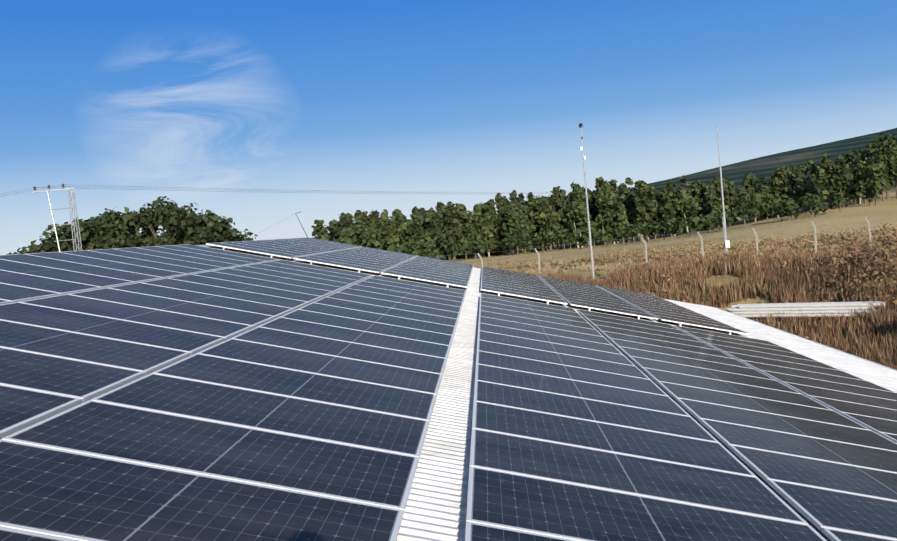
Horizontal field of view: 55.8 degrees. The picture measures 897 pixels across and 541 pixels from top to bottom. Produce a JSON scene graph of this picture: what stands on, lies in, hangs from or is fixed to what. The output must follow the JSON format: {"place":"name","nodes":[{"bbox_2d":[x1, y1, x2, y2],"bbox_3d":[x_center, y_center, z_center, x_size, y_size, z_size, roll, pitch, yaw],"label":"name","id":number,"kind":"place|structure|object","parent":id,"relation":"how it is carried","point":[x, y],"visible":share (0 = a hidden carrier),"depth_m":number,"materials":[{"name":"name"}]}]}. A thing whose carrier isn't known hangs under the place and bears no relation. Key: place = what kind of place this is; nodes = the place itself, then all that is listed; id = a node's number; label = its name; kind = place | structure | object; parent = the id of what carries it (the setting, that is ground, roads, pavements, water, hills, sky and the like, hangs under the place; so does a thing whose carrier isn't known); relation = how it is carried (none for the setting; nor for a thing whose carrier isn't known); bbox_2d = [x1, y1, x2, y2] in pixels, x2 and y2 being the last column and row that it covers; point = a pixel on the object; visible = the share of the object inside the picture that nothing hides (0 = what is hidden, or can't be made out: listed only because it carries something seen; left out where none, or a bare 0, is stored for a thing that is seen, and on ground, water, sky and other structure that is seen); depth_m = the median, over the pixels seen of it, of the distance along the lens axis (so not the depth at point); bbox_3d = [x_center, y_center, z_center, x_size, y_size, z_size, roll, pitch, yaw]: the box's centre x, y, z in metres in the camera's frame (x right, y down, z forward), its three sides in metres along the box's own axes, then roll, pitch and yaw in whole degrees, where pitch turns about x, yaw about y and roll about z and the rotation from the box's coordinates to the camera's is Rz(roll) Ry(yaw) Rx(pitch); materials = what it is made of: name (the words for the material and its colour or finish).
{"place":"outdoors","nodes":[
{"label":"outdoors","id":0,"kind":"place"},
{"bbox_2d":[0,0,896,254],"label":"sky","id":1,"kind":"structure","parent":0,"point":[419,103],"materials":[{"name":"blue"}]},
{"bbox_2d":[313,128,896,354],"bbox_3d":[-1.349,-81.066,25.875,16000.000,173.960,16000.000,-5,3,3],"label":"ground","id":2,"kind":"structure","parent":0,"point":[767,166],"depth_m":135.68,"materials":[{"name":"beige soil"}]},
{"bbox_2d":[31,188,81,251],"bbox_3d":[-28.911,-1.086,63.206,3.346,9.908,0.620,-5,3,3],"label":"power pylon","id":3,"kind":"object","parent":2,"relation":"on","point":[71,200],"visible":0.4,"depth_m":63.01,"materials":[{"name":"grey metal"}]},
{"bbox_2d":[0,185,753,196],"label":"power lines","id":4,"kind":"structure","parent":3,"relation":"attached to","point":[290,192],"depth_m":75.75,"materials":[{"name":"grey metal"}]},
{"bbox_2d":[580,128,594,279],"bbox_3d":[9.245,-4.441,56.405,0.380,10.298,0.400,-5,3,3],"label":"pole","id":5,"kind":"object","parent":2,"relation":"on","point":[590,239],"visible":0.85,"depth_m":56.39,"materials":[{"name":"grey metal"}]},
{"bbox_2d":[397,196,867,258],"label":"tree trunks","id":6,"kind":"object","parent":2,"relation":"on","point":[626,239],"visible":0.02,"depth_m":170.07,"materials":[{"name":"beige plant"}]},
{"bbox_2d":[426,217,871,274],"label":"fence posts","id":7,"kind":"object","parent":2,"relation":"on","point":[814,226],"visible":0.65,"depth_m":56.83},
{"bbox_2d":[492,229,896,369],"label":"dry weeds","id":8,"kind":"object","parent":2,"relation":"on","point":[874,339],"visible":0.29,"depth_m":46.56,"materials":[{"name":"brown plant"}]},
{"bbox_2d":[470,221,896,337],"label":"weed heads","id":9,"kind":"object","parent":8,"relation":"attached to","point":[888,236],"visible":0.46,"depth_m":57.00,"materials":[{"name":"brown plant"}]},
{"bbox_2d":[716,126,729,254],"bbox_3d":[18.751,-5.220,57.951,0.380,9.936,0.430,-5,3,3],"label":"pole","id":10,"kind":"object","parent":2,"relation":"on","point":[726,244],"visible":0.85,"depth_m":57.93,"materials":[{"name":"grey metal"}]},
{"bbox_2d":[727,301,893,317],"bbox_3d":[17.732,1.928,41.803,1.350,0.812,8.523,-8,3,-40],"label":"pipe stack","id":11,"kind":"object","parent":2,"relation":"on","point":[832,309],"visible":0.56,"depth_m":41.51,"materials":[{"name":"white plastic"}]},
{"bbox_2d":[429,214,895,276],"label":"fence wires","id":12,"kind":"object","parent":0,"point":[674,248],"visible":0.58,"depth_m":56.99,"materials":[{"name":"grey metal"}]},
{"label":"building walls","id":13,"kind":"object","parent":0,"visible":0},
{"bbox_2d":[1,247,896,540],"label":"roof sheet","id":14,"kind":"object","parent":13,"relation":"on","point":[435,509],"visible":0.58,"depth_m":9.15,"materials":[{"name":"white metal"}]},
{"bbox_2d":[195,245,217,247],"bbox_3d":[-7.331,-0.376,18.205,0.560,0.096,39.950,-5,3,3],"label":"ridge cap","id":15,"kind":"object","parent":14,"relation":"on","point":[207,246],"depth_m":24.26,"materials":[{"name":"white metal"}]},
{"bbox_2d":[0,237,896,540],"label":"solar panels","id":16,"kind":"object","parent":14,"relation":"on","point":[304,417],"visible":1,"depth_m":7.87,"materials":[{"name":"blue glass"}]},
{"bbox_2d":[223,248,730,334],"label":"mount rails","id":17,"kind":"object","parent":14,"relation":"on","point":[546,302],"visible":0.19,"depth_m":23.89,"materials":[{"name":"silver metal"}]},
{"bbox_2d":[714,307,896,370],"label":"trim","id":18,"kind":"structure","parent":13,"relation":"attached to","point":[815,342],"depth_m":25.83,"materials":[{"name":"white metal"}]}
]}

